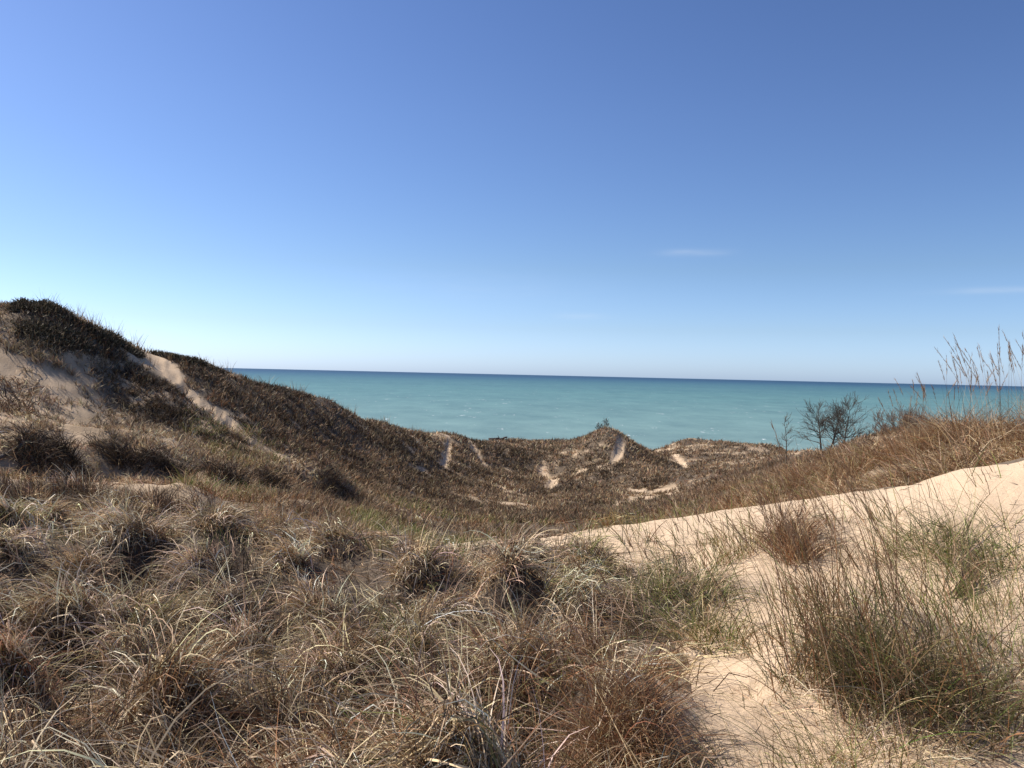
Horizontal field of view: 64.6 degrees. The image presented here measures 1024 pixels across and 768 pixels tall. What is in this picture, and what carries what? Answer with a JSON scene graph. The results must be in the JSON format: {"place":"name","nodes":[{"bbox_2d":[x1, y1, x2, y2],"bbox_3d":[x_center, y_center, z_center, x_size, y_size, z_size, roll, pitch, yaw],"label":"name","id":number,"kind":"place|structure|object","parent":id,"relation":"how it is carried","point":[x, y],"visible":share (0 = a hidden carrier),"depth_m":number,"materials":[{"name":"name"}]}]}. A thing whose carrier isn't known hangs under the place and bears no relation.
{"place":"outdoors","nodes":[
{"label":"outdoors","id":0,"kind":"place"},
{"bbox_2d":[0,307,406,472],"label":"hill","id":1,"kind":"structure","parent":0,"point":[53,378],"depth_m":34.21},
{"bbox_2d":[3,296,82,324],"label":"evergreen shrub","id":2,"kind":"object","parent":1,"relation":"on","point":[26,305],"visible":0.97,"depth_m":35.50,"materials":[{"name":"green plant"}]},
{"bbox_2d":[7,309,99,360],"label":"evergreen shrub","id":3,"kind":"object","parent":1,"relation":"on","point":[32,331],"visible":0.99,"depth_m":34.19,"materials":[{"name":"green plant"}]},
{"bbox_2d":[79,319,146,359],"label":"evergreen shrub","id":4,"kind":"object","parent":1,"relation":"on","point":[111,336],"visible":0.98,"depth_m":37.65,"materials":[{"name":"green plant"}]},
{"bbox_2d":[150,349,225,373],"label":"evergreen shrub","id":5,"kind":"object","parent":1,"relation":"on","point":[186,357],"visible":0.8,"depth_m":42.63,"materials":[{"name":"green plant"}]},
{"bbox_2d":[17,292,424,433],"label":"crest grass","id":6,"kind":"structure","parent":1,"relation":"on","point":[149,355],"depth_m":39.63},
{"bbox_2d":[0,299,453,526],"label":"hill grass","id":7,"kind":"structure","parent":1,"relation":"on","point":[355,461],"depth_m":36.50,"materials":[{"name":"plant"}]},
{"bbox_2d":[0,464,728,565],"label":"upright grass","id":8,"kind":"structure","parent":0,"point":[267,509],"depth_m":9.13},
{"bbox_2d":[0,477,763,767],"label":"dead grass","id":9,"kind":"structure","parent":0,"point":[479,760],"depth_m":4.53,"materials":[{"name":"plant"}]},
{"bbox_2d":[0,426,1023,767],"bbox_3d":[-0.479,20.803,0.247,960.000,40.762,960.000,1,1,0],"label":"ground","id":10,"kind":"structure","parent":0,"point":[1012,476],"depth_m":6.15,"materials":[{"name":"sand"}]},
{"bbox_2d":[0,557,50,621],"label":"grass tussock","id":11,"kind":"object","parent":10,"relation":"on","point":[3,591],"depth_m":5.84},
{"bbox_2d":[0,484,56,527],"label":"grass tussock","id":12,"kind":"object","parent":10,"relation":"on","point":[4,504],"depth_m":8.02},
{"bbox_2d":[0,505,68,573],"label":"grass tussock","id":13,"kind":"object","parent":10,"relation":"on","point":[6,548],"depth_m":6.99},
{"bbox_2d":[8,478,66,503],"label":"grass tussock","id":14,"kind":"object","parent":10,"relation":"on","point":[36,492],"depth_m":10.73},
{"bbox_2d":[0,607,76,736],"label":"grass tussock","id":15,"kind":"object","parent":10,"relation":"on","point":[17,650],"depth_m":4.07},
{"bbox_2d":[0,414,81,476],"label":"dark grass clump","id":16,"kind":"object","parent":10,"relation":"on","point":[32,445],"visible":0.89,"depth_m":18.99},
{"bbox_2d":[0,693,96,767],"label":"grass tussock","id":17,"kind":"object","parent":10,"relation":"on","point":[26,762],"depth_m":2.37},
{"bbox_2d":[0,617,96,707],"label":"grass tussock","id":18,"kind":"object","parent":10,"relation":"on","point":[56,662],"depth_m":4.85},
{"bbox_2d":[13,492,88,526],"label":"grass tussock","id":19,"kind":"object","parent":10,"relation":"on","point":[61,510],"depth_m":8.74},
{"bbox_2d":[22,421,104,480],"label":"dark grass clump","id":20,"kind":"object","parent":10,"relation":"on","point":[72,455],"visible":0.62,"depth_m":20.07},
{"bbox_2d":[28,462,98,495],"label":"grass tussock","id":21,"kind":"object","parent":10,"relation":"on","point":[78,482],"depth_m":11.51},
{"bbox_2d":[0,611,130,767],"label":"grass tussock","id":22,"kind":"object","parent":10,"relation":"on","point":[40,712],"depth_m":3.21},
{"bbox_2d":[0,548,149,679],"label":"grass tussock","id":23,"kind":"object","parent":10,"relation":"on","point":[70,598],"depth_m":5.52,"materials":[{"name":"plant"}]},
{"bbox_2d":[17,521,140,594],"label":"grass tussock","id":24,"kind":"object","parent":10,"relation":"on","point":[95,560],"depth_m":6.85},
{"bbox_2d":[52,489,116,517],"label":"grass tussock","id":25,"kind":"object","parent":10,"relation":"on","point":[82,505],"depth_m":10.65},
{"bbox_2d":[0,670,172,767],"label":"grass tussock","id":26,"kind":"object","parent":10,"relation":"on","point":[61,743],"depth_m":3.04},
{"bbox_2d":[54,501,146,536],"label":"grass tussock","id":27,"kind":"object","parent":10,"relation":"on","point":[79,519],"depth_m":8.50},
{"bbox_2d":[0,624,208,767],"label":"grass tussock","id":28,"kind":"object","parent":10,"relation":"on","point":[87,721],"depth_m":3.48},
{"bbox_2d":[0,582,231,730],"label":"grass tussock","id":29,"kind":"object","parent":10,"relation":"on","point":[115,644],"depth_m":5.27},
{"bbox_2d":[75,490,156,520],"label":"grass tussock","id":30,"kind":"object","parent":10,"relation":"on","point":[121,498],"depth_m":9.46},
{"bbox_2d":[78,425,167,479],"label":"dark grass clump","id":31,"kind":"object","parent":10,"relation":"on","point":[124,453],"visible":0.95,"depth_m":21.90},
{"bbox_2d":[47,479,204,566],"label":"grass tussock","id":32,"kind":"object","parent":10,"relation":"on","point":[115,529],"depth_m":7.72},
{"bbox_2d":[16,542,269,648],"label":"grass tussock","id":33,"kind":"object","parent":10,"relation":"on","point":[155,605],"depth_m":6.12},
{"bbox_2d":[1,656,300,767],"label":"grass tussock","id":34,"kind":"object","parent":10,"relation":"on","point":[134,766],"depth_m":2.14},
{"bbox_2d":[63,672,259,767],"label":"grass tussock","id":35,"kind":"object","parent":10,"relation":"on","point":[161,745],"depth_m":3.39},
{"bbox_2d":[0,700,339,767],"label":"grass tussock","id":36,"kind":"object","parent":10,"relation":"on","point":[76,737],"depth_m":2.66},
{"bbox_2d":[130,440,215,480],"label":"dark grass clump","id":37,"kind":"object","parent":10,"relation":"on","point":[161,462],"visible":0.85,"depth_m":22.89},
{"bbox_2d":[34,560,318,755],"bbox_3d":[-1.632,1.370,3.990,1.393,1.060,1.268,1,1,-38],"label":"grass tussock","id":38,"kind":"object","parent":10,"relation":"on","point":[187,664],"depth_m":3.87,"materials":[{"name":"plant"}]},
{"bbox_2d":[45,620,315,741],"bbox_3d":[-1.944,1.850,4.576,1.502,1.026,1.546,1,1,-28],"label":"grass tussock","id":39,"kind":"object","parent":10,"relation":"on","point":[108,687],"depth_m":4.48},
{"bbox_2d":[136,529,246,599],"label":"grass tussock","id":40,"kind":"object","parent":10,"relation":"on","point":[185,561],"depth_m":7.24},
{"bbox_2d":[156,493,241,532],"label":"grass tussock","id":41,"kind":"object","parent":10,"relation":"on","point":[185,504],"depth_m":9.60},
{"bbox_2d":[0,370,439,543],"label":"slope grass","id":42,"kind":"structure","parent":10,"relation":"on","point":[64,492],"depth_m":18.86,"materials":[{"name":"plant"}]},
{"bbox_2d":[141,552,303,648],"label":"grass tussock","id":43,"kind":"object","parent":10,"relation":"on","point":[238,598],"depth_m":6.72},
{"bbox_2d":[177,492,272,535],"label":"grass tussock","id":44,"kind":"object","parent":10,"relation":"on","point":[229,518],"depth_m":8.22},
{"bbox_2d":[187,454,271,490],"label":"dark grass clump","id":45,"kind":"object","parent":10,"relation":"on","point":[232,473],"visible":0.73,"depth_m":22.99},
{"bbox_2d":[101,561,366,692],"bbox_3d":[-1.920,1.685,5.769,1.867,1.109,1.747,1,1,0],"label":"grass tussock","id":46,"kind":"object","parent":10,"relation":"on","point":[259,636],"depth_m":5.67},
{"bbox_2d":[78,673,446,767],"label":"grass tussock","id":47,"kind":"object","parent":10,"relation":"on","point":[232,764],"depth_m":2.38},
{"bbox_2d":[246,459,301,494],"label":"dark grass clump","id":48,"kind":"object","parent":10,"relation":"on","point":[278,479],"visible":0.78,"depth_m":24.92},
{"bbox_2d":[155,638,393,765],"bbox_3d":[-1.200,1.764,3.976,1.304,1.060,1.359,1,1,0],"label":"grass tussock","id":49,"kind":"object","parent":10,"relation":"on","point":[270,712],"depth_m":3.91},
{"bbox_2d":[241,529,323,577],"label":"grass tussock","id":50,"kind":"object","parent":10,"relation":"on","point":[295,559],"depth_m":7.64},
{"bbox_2d":[254,504,311,539],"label":"grass tussock","id":51,"kind":"object","parent":10,"relation":"on","point":[284,525],"depth_m":9.32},
{"bbox_2d":[196,658,437,767],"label":"grass tussock","id":52,"kind":"object","parent":10,"relation":"on","point":[297,744],"depth_m":2.85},
{"bbox_2d":[252,547,386,648],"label":"grass tussock","id":53,"kind":"object","parent":10,"relation":"on","point":[299,598],"depth_m":6.77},
{"bbox_2d":[206,582,444,722],"bbox_3d":[-1.387,1.796,5.186,1.876,1.198,1.784,1,1,0],"label":"grass tussock","id":54,"kind":"object","parent":10,"relation":"on","point":[323,659],"depth_m":5.08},
{"bbox_2d":[251,643,408,739],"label":"grass tussock","id":55,"kind":"object","parent":10,"relation":"on","point":[336,691],"depth_m":4.79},
{"bbox_2d":[279,506,383,560],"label":"grass tussock","id":56,"kind":"object","parent":10,"relation":"on","point":[336,535],"depth_m":8.45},
{"bbox_2d":[303,464,361,498],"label":"dark grass clump","id":57,"kind":"object","parent":10,"relation":"on","point":[329,476],"visible":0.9,"depth_m":33.48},
{"bbox_2d":[260,575,423,671],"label":"grass tussock","id":58,"kind":"object","parent":10,"relation":"on","point":[326,626],"depth_m":5.78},
{"bbox_2d":[327,575,498,717],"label":"grass tussock","id":59,"kind":"object","parent":10,"relation":"on","point":[425,631],"depth_m":5.09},
{"bbox_2d":[357,513,470,594],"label":"grass tussock","id":60,"kind":"object","parent":10,"relation":"on","point":[411,558],"depth_m":7.58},
{"bbox_2d":[306,601,526,746],"bbox_3d":[-0.594,1.704,4.314,1.367,1.155,1.582,1,1,-42],"label":"grass tussock","id":61,"kind":"object","parent":10,"relation":"on","point":[399,678],"depth_m":4.37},
{"bbox_2d":[251,594,622,767],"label":"grass tussock","id":62,"kind":"object","parent":10,"relation":"on","point":[423,762],"depth_m":2.77,"materials":[{"name":"plant"}]},
{"bbox_2d":[376,557,518,649],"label":"grass tussock","id":63,"kind":"object","parent":10,"relation":"on","point":[470,598],"depth_m":6.18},
{"bbox_2d":[387,575,555,670],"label":"grass tussock","id":64,"kind":"object","parent":10,"relation":"on","point":[470,630],"depth_m":5.93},
{"bbox_2d":[455,538,508,593],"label":"grass tussock","id":65,"kind":"object","parent":10,"relation":"on","point":[470,571],"depth_m":7.55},
{"bbox_2d":[384,572,606,684],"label":"grass tussock","id":66,"kind":"object","parent":10,"relation":"on","point":[512,628],"depth_m":4.62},
{"bbox_2d":[368,572,642,767],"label":"grass tussock","id":67,"kind":"object","parent":10,"relation":"on","point":[560,659],"depth_m":4.11,"materials":[{"name":"plant"}]},
{"bbox_2d":[447,514,577,609],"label":"grass tussock","id":68,"kind":"object","parent":10,"relation":"on","point":[511,566],"depth_m":6.34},
{"bbox_2d":[494,519,565,572],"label":"grass tussock","id":69,"kind":"object","parent":10,"relation":"on","point":[535,543],"depth_m":8.16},
{"bbox_2d":[479,571,664,669],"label":"grass tussock","id":70,"kind":"object","parent":10,"relation":"on","point":[574,632],"depth_m":5.24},
{"bbox_2d":[492,528,665,637],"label":"grass tussock","id":71,"kind":"object","parent":10,"relation":"on","point":[598,585],"depth_m":6.05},
{"bbox_2d":[531,524,634,582],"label":"grass tussock","id":72,"kind":"object","parent":10,"relation":"on","point":[575,557],"depth_m":6.88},
{"bbox_2d":[479,555,772,767],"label":"grass clump","id":73,"kind":"object","parent":10,"relation":"on","point":[625,716],"visible":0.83,"depth_m":3.47,"materials":[{"name":"plant"}]},
{"bbox_2d":[594,496,693,549],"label":"grass tuft","id":74,"kind":"object","parent":10,"relation":"on","point":[645,536],"visible":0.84,"depth_m":8.56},
{"bbox_2d":[586,488,710,622],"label":"grass clump","id":75,"kind":"object","parent":10,"relation":"on","point":[643,585],"visible":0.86,"depth_m":6.03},
{"bbox_2d":[617,508,765,625],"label":"grass clump","id":76,"kind":"object","parent":10,"relation":"on","point":[700,581],"visible":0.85,"depth_m":6.04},
{"bbox_2d":[591,504,792,658],"bbox_3d":[1.145,1.332,5.399,1.419,0.978,1.628,1,1,0],"label":"grass clump","id":77,"kind":"object","parent":10,"relation":"on","point":[706,627],"visible":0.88,"depth_m":5.37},
{"bbox_2d":[656,440,797,570],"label":"grass clump","id":78,"kind":"object","parent":10,"relation":"on","point":[739,546],"visible":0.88,"depth_m":7.27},
{"bbox_2d":[715,558,819,609],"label":"grass tuft","id":79,"kind":"object","parent":10,"relation":"on","point":[788,587],"visible":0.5,"depth_m":5.88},
{"bbox_2d":[615,615,947,767],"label":"grass clump","id":80,"kind":"object","parent":10,"relation":"on","point":[814,756],"visible":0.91,"depth_m":3.38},
{"bbox_2d":[551,439,1023,767],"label":"sparse grass","id":81,"kind":"structure","parent":10,"relation":"on","point":[945,597],"depth_m":5.30,"materials":[{"name":"plant"}]},
{"bbox_2d":[687,532,887,663],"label":"grass tuft","id":82,"kind":"object","parent":10,"relation":"on","point":[776,614],"visible":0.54,"depth_m":4.74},
{"bbox_2d":[749,430,836,494],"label":"grass clump","id":83,"kind":"object","parent":10,"relation":"on","point":[790,474],"visible":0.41,"depth_m":17.83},
{"bbox_2d":[704,596,884,716],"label":"grass tuft","id":84,"kind":"object","parent":10,"relation":"on","point":[751,657],"visible":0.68,"depth_m":4.25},
{"bbox_2d":[722,436,867,571],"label":"grass clump","id":85,"kind":"object","parent":10,"relation":"on","point":[785,533],"visible":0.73,"depth_m":7.02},
{"bbox_2d":[658,421,938,678],"bbox_3d":[1.575,0.942,4.583,1.488,1.455,1.252,2,1,28],"label":"grass clump","id":86,"kind":"object","parent":10,"relation":"on","point":[866,564],"visible":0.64,"depth_m":4.56,"materials":[{"name":"plant"}]},
{"bbox_2d":[573,459,1023,767],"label":"debris","id":87,"kind":"object","parent":10,"relation":"on","point":[808,677],"visible":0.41,"depth_m":4.58,"materials":[{"name":"brown plant"}]},
{"bbox_2d":[757,527,867,606],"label":"grass tuft","id":88,"kind":"object","parent":10,"relation":"on","point":[807,579],"visible":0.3,"depth_m":5.80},
{"bbox_2d":[639,393,1023,522],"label":"golden grass","id":89,"kind":"structure","parent":10,"relation":"on","point":[952,459],"depth_m":12.47,"materials":[{"name":"plant"}]},
{"bbox_2d":[800,494,866,533],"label":"grass tuft","id":90,"kind":"object","parent":10,"relation":"on","point":[830,515],"visible":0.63,"depth_m":7.45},
{"bbox_2d":[766,565,930,618],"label":"grass tuft","id":91,"kind":"object","parent":10,"relation":"on","point":[843,596],"visible":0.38,"depth_m":4.78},
{"bbox_2d":[798,424,905,485],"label":"grass clump","id":92,"kind":"object","parent":10,"relation":"on","point":[865,463],"visible":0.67,"depth_m":16.55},
{"bbox_2d":[696,666,1023,767],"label":"grass clump","id":93,"kind":"object","parent":10,"relation":"on","point":[919,752],"visible":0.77,"depth_m":3.46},
{"bbox_2d":[715,436,1023,767],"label":"grass clump","id":94,"kind":"object","parent":10,"relation":"on","point":[866,679],"visible":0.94,"depth_m":3.88,"materials":[{"name":"plant"}]},
{"bbox_2d":[811,512,936,575],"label":"grass tuft","id":95,"kind":"object","parent":10,"relation":"on","point":[859,550],"visible":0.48,"depth_m":6.52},
{"bbox_2d":[826,464,945,524],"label":"grass tuft","id":96,"kind":"object","parent":10,"relation":"on","point":[877,506],"visible":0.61,"depth_m":7.41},
{"bbox_2d":[833,538,952,603],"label":"grass tuft","id":97,"kind":"object","parent":10,"relation":"on","point":[933,598],"visible":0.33,"depth_m":5.73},
{"bbox_2d":[801,637,1019,767],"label":"grass tuft","id":98,"kind":"object","parent":10,"relation":"on","point":[901,735],"visible":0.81,"depth_m":3.48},
{"bbox_2d":[849,401,976,468],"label":"grass clump","id":99,"kind":"object","parent":10,"relation":"on","point":[887,450],"visible":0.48,"depth_m":16.22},
{"bbox_2d":[819,485,1023,743],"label":"grass clump","id":100,"kind":"object","parent":10,"relation":"on","point":[1002,668],"visible":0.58,"depth_m":4.10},
{"bbox_2d":[820,583,1023,750],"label":"grass tuft","id":101,"kind":"object","parent":10,"relation":"on","point":[998,741],"visible":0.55,"depth_m":3.66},
{"bbox_2d":[824,426,1023,580],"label":"grass clump","id":102,"kind":"object","parent":10,"relation":"on","point":[944,528],"visible":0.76,"depth_m":6.33,"materials":[{"name":"plant"}]},
{"bbox_2d":[860,366,994,464],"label":"grass clump","id":103,"kind":"object","parent":10,"relation":"on","point":[924,434],"visible":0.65,"depth_m":16.03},
{"bbox_2d":[838,535,1023,666],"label":"grass tuft","id":104,"kind":"object","parent":10,"relation":"on","point":[973,606],"visible":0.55,"depth_m":4.50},
{"bbox_2d":[883,450,1023,626],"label":"grass clump","id":105,"kind":"object","parent":10,"relation":"on","point":[992,593],"visible":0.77,"depth_m":5.22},
{"bbox_2d":[901,542,1023,663],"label":"grass tuft","id":106,"kind":"object","parent":10,"relation":"on","point":[983,617],"visible":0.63,"depth_m":4.49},
{"bbox_2d":[911,356,1021,449],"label":"grass clump","id":107,"kind":"object","parent":10,"relation":"on","point":[969,409],"visible":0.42,"depth_m":15.56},
{"bbox_2d":[915,496,1021,594],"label":"grass tuft","id":108,"kind":"object","parent":10,"relation":"on","point":[973,548],"visible":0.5,"depth_m":6.24,"materials":[{"name":"plant"}]},
{"bbox_2d":[929,536,1022,577],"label":"grass tuft","id":109,"kind":"object","parent":10,"relation":"on","point":[981,556],"visible":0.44,"depth_m":6.08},
{"bbox_2d":[934,329,1023,456],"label":"grass clump","id":110,"kind":"object","parent":10,"relation":"on","point":[1000,420],"visible":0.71,"depth_m":13.86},
{"bbox_2d":[945,545,1023,600],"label":"grass tuft","id":111,"kind":"object","parent":10,"relation":"on","point":[959,582],"visible":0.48,"depth_m":5.78,"materials":[{"name":"plant"}]},
{"bbox_2d":[949,479,1023,543],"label":"grass tuft","id":112,"kind":"object","parent":10,"relation":"on","point":[1002,513],"visible":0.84,"depth_m":6.64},
{"bbox_2d":[955,329,1023,450],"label":"grass clump","id":113,"kind":"object","parent":10,"relation":"on","point":[1017,429],"visible":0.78,"depth_m":13.80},
{"bbox_2d":[0,0,1023,385],"label":"sky","id":114,"kind":"structure","parent":0,"point":[772,190],"materials":[{"name":"blue"}]},
{"bbox_2d":[361,416,672,523],"bbox_3d":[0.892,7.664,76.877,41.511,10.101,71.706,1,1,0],"label":"hill grass","id":115,"kind":"structure","parent":0,"point":[554,505],"depth_m":63.91,"materials":[{"name":"plant"}]},
{"bbox_2d":[159,359,882,544],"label":"valley grass","id":116,"kind":"structure","parent":0,"point":[206,485],"depth_m":32.59,"materials":[{"name":"plant"}]},
{"bbox_2d":[223,368,1023,450],"bbox_3d":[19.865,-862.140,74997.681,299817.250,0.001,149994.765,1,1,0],"label":"water","id":117,"kind":"structure","parent":0,"point":[649,413],"depth_m":862.36,"materials":[{"name":"liquid"}]},
{"bbox_2d":[632,420,949,522],"bbox_3d":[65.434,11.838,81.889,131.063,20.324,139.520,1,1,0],"label":"hill","id":118,"kind":"structure","parent":0,"point":[679,458],"depth_m":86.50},
{"bbox_2d":[796,399,862,449],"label":"bare tree","id":119,"kind":"object","parent":118,"relation":"on","point":[820,424],"visible":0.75,"depth_m":76.41,"materials":[{"name":"brown plant"}]},
{"bbox_2d":[822,391,875,443],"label":"bare tree","id":120,"kind":"object","parent":118,"relation":"on","point":[838,420],"visible":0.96,"depth_m":73.84,"materials":[{"name":"brown plant"}]},
{"bbox_2d":[872,402,948,431],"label":"leafless bush","id":121,"kind":"object","parent":118,"relation":"on","point":[908,414],"visible":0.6,"depth_m":41.21,"materials":[{"name":"brown plant"}]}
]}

